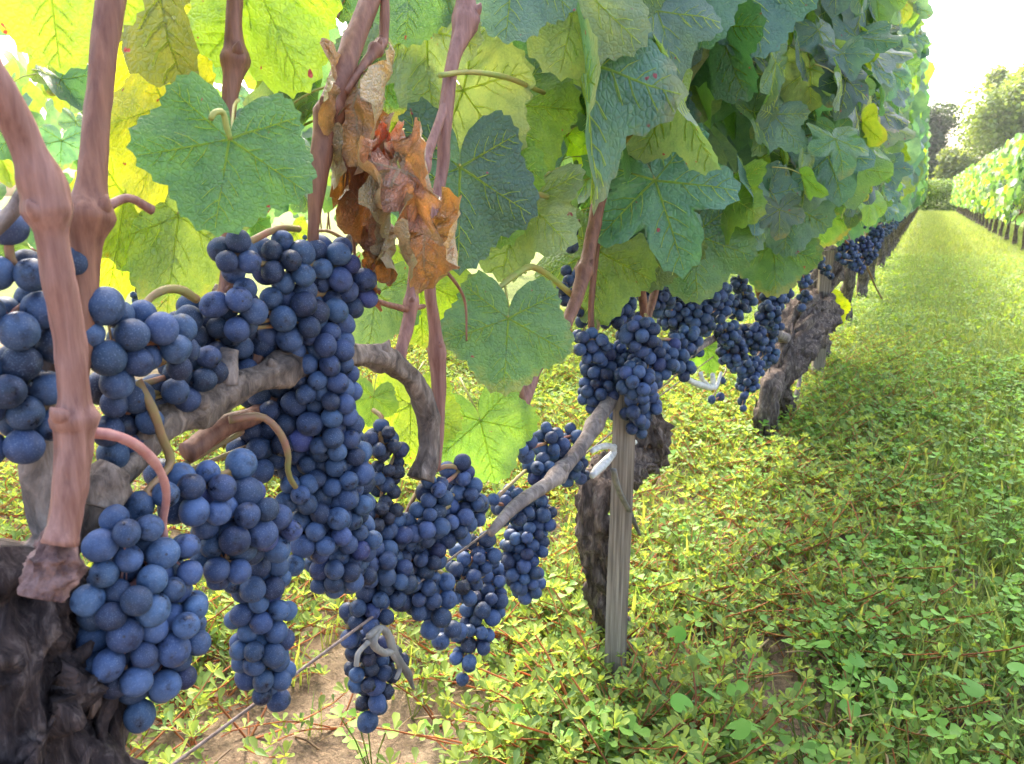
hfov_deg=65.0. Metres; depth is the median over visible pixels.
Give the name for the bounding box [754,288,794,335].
grape bunch
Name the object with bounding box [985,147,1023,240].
grapevine
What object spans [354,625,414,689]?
raffia tie
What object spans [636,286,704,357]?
grape bunch
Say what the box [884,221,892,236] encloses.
grape bunch
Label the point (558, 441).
grape bunch
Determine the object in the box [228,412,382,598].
grape bunch
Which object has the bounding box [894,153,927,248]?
grapevine
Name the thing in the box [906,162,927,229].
grapevine
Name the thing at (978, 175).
grapevine
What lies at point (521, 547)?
grape bunch
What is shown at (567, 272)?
grape bunch
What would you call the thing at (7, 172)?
grapevine
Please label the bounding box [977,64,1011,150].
broadleaf tree
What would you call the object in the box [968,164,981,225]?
grapevine
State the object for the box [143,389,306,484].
grape bunch
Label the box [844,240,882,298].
dry tendril
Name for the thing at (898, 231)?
grapevine
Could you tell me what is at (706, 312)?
grape bunch
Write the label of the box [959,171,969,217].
grapevine
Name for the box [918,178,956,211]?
hedge
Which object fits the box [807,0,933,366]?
grapevine
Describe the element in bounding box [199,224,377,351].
grape bunch
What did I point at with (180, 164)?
grapevine
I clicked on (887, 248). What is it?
grapevine
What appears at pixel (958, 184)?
grapevine
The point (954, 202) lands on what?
grapevine
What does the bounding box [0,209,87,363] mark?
grape bunch
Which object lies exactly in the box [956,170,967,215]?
grapevine
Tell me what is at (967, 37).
sky
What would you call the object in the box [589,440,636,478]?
vine tie
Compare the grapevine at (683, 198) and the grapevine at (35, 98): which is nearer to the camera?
the grapevine at (683, 198)
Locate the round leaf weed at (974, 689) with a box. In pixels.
[943,662,1023,741]
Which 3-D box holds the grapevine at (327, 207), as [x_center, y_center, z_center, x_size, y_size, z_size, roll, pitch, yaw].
[-0.904,-0.916,4.340,0.486,1.087,1.209,7,15,26]
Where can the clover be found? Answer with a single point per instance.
(816, 750)
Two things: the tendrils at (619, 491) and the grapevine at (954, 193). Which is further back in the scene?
the grapevine at (954, 193)
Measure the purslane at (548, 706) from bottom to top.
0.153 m
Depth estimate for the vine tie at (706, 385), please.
1.21 m
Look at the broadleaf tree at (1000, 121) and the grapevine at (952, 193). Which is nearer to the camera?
the grapevine at (952, 193)
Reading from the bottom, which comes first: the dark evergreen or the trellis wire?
the trellis wire
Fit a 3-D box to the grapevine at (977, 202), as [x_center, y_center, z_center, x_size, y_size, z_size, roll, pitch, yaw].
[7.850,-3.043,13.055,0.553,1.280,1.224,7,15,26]
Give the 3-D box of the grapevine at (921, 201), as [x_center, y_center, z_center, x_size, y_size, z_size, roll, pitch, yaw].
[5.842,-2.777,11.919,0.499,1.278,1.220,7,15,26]
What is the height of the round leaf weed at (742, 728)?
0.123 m
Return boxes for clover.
[326,346,1023,763]
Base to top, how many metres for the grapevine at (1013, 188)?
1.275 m
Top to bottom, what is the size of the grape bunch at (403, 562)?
0.097 m
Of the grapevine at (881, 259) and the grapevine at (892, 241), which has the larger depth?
the grapevine at (892, 241)
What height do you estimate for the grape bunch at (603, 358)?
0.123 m
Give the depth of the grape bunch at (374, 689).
0.56 m
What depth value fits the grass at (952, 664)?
1.29 m
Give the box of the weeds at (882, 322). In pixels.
[423,252,1023,484]
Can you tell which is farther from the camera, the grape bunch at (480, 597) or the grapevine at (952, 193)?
the grapevine at (952, 193)
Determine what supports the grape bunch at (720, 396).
attached to the grapevine at (777, 268)
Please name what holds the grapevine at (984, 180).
on the ground at (334, 750)
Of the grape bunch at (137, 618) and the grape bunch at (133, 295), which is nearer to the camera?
the grape bunch at (137, 618)
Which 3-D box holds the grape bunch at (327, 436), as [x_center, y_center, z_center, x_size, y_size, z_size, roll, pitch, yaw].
[-0.108,0.025,0.469,0.051,0.138,0.060,7,15,26]
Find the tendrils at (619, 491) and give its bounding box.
[610,468,640,535]
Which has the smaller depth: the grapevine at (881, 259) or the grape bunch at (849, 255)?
the grape bunch at (849, 255)
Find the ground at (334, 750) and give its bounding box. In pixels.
[0,196,1023,763]
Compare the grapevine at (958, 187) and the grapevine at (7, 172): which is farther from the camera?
the grapevine at (958, 187)
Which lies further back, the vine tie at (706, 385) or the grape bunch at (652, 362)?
the vine tie at (706, 385)
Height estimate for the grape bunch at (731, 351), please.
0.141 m
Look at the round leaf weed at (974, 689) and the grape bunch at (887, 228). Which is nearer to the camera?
the round leaf weed at (974, 689)
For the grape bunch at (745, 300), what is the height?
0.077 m
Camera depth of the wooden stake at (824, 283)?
2.53 m
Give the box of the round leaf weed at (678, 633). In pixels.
[667,626,745,699]
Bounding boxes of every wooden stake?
[604,395,634,702]
[810,250,834,377]
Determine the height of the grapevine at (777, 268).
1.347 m
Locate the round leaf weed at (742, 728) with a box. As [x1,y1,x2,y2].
[670,680,760,762]
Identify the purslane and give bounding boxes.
[0,304,1023,763]
[795,333,1023,763]
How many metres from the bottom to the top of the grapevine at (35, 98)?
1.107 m
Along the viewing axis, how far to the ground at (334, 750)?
1.01 m
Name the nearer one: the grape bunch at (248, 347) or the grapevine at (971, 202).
the grape bunch at (248, 347)
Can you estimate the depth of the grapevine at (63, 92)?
1.40 m
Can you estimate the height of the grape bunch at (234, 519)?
0.106 m
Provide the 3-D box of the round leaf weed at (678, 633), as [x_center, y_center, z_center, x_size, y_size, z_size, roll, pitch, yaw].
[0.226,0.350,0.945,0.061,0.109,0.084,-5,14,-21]
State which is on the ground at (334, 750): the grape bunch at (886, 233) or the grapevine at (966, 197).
the grapevine at (966, 197)
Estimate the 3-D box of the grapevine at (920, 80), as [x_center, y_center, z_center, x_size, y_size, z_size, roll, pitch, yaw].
[1.552,-0.843,3.626,0.526,1.272,1.242,7,15,26]
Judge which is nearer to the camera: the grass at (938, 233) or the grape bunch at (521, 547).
the grape bunch at (521, 547)
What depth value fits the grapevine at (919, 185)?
5.55 m
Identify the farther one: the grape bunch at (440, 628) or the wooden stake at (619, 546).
the wooden stake at (619, 546)
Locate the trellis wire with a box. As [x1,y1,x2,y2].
[171,278,817,763]
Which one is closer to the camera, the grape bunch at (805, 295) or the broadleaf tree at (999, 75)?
the grape bunch at (805, 295)
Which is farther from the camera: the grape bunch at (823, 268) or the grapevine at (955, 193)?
the grapevine at (955, 193)
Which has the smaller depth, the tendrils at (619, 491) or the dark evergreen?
the tendrils at (619, 491)
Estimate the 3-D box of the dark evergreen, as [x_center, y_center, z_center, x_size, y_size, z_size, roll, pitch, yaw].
[20.697,-11.190,39.695,2.986,5.226,3.254,7,15,26]
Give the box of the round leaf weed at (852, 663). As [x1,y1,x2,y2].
[810,640,897,738]
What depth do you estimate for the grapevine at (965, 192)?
18.61 m
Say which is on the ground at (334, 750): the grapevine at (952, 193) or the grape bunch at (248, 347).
the grapevine at (952, 193)
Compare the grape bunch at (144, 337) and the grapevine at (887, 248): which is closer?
the grape bunch at (144, 337)
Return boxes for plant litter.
[155,352,1023,763]
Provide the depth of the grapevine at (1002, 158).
9.47 m
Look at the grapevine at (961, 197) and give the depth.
19.61 m
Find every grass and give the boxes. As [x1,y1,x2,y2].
[80,312,1023,763]
[693,210,1023,407]
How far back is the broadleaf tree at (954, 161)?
33.88 m
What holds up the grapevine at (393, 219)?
on the ground at (334, 750)
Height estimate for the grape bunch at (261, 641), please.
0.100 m
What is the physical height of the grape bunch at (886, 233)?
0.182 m
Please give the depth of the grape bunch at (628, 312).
0.93 m
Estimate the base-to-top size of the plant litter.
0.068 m
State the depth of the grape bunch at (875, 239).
2.64 m
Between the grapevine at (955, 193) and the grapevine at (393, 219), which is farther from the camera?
the grapevine at (955, 193)
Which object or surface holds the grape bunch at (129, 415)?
attached to the grapevine at (180, 164)
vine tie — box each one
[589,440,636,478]
[687,371,722,390]
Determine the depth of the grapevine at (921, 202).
12.95 m
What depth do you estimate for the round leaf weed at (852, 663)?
0.91 m
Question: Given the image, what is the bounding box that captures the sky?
[0,0,1023,195]
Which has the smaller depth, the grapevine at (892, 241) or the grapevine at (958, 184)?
the grapevine at (892, 241)
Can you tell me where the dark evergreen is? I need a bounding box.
[923,98,966,203]
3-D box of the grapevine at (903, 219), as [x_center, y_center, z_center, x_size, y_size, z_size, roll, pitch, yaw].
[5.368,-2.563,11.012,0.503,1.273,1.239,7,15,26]
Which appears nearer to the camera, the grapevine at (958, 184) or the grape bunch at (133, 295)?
the grape bunch at (133, 295)
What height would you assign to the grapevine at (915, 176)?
1.286 m
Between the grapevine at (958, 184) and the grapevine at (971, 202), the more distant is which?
the grapevine at (958, 184)
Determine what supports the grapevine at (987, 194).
on the ground at (334, 750)
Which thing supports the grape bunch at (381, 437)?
hanging from the grapevine at (180, 164)
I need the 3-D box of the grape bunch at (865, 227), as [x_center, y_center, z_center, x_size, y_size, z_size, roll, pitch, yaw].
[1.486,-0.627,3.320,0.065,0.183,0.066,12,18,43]
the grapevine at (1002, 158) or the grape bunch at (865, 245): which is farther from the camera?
the grapevine at (1002, 158)
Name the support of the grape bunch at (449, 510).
hanging from the grapevine at (180, 164)
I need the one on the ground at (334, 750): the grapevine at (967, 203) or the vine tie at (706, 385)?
the grapevine at (967, 203)
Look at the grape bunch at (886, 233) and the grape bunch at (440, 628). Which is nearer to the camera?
the grape bunch at (440, 628)
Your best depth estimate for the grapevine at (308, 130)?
3.70 m
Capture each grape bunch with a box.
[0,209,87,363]
[0,346,56,464]
[69,427,210,733]
[86,284,199,398]
[89,345,228,467]
[124,379,302,590]
[130,287,137,302]
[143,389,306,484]
[157,295,276,374]
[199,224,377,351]
[224,556,297,711]
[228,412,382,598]
[276,319,375,529]
[339,481,446,633]
[340,613,409,733]
[364,408,408,538]
[409,454,488,548]
[420,570,467,650]
[445,526,508,686]
[487,469,556,604]
[517,422,589,487]
[556,260,589,342]
[566,219,579,253]
[573,319,630,419]
[600,297,639,339]
[614,313,703,438]
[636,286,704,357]
[684,282,734,337]
[708,367,726,403]
[713,313,754,379]
[729,275,758,321]
[735,320,780,411]
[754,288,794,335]
[796,269,813,311]
[817,255,833,279]
[834,234,862,270]
[854,231,873,274]
[862,225,884,261]
[863,224,882,236]
[882,222,892,238]
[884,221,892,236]
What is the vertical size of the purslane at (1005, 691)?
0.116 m
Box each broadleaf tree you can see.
[926,146,985,198]
[949,60,1023,159]
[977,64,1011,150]
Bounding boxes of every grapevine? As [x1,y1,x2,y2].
[0,0,585,763]
[0,20,342,445]
[0,49,35,248]
[0,49,82,251]
[23,80,312,237]
[293,116,357,253]
[334,213,449,359]
[389,0,912,671]
[663,0,918,449]
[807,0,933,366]
[839,42,934,327]
[855,82,929,299]
[868,91,929,284]
[876,127,929,270]
[884,141,927,261]
[889,131,930,253]
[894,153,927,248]
[897,150,927,244]
[900,149,928,239]
[902,157,927,236]
[904,157,929,233]
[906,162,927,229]
[950,176,957,211]
[951,176,959,212]
[952,174,960,213]
[953,174,962,213]
[955,174,963,215]
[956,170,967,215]
[956,172,965,216]
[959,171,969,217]
[959,172,971,219]
[961,167,973,220]
[963,167,975,222]
[966,163,978,223]
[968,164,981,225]
[969,161,985,226]
[973,157,988,227]
[974,155,1006,231]
[980,151,1017,234]
[981,151,1023,238]
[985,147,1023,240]
[993,139,1023,245]
[998,133,1023,250]
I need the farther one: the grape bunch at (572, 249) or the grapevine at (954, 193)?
the grapevine at (954, 193)
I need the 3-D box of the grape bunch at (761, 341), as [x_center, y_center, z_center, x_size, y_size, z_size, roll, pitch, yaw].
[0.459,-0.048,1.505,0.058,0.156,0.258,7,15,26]
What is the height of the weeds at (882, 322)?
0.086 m
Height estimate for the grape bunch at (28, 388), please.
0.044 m

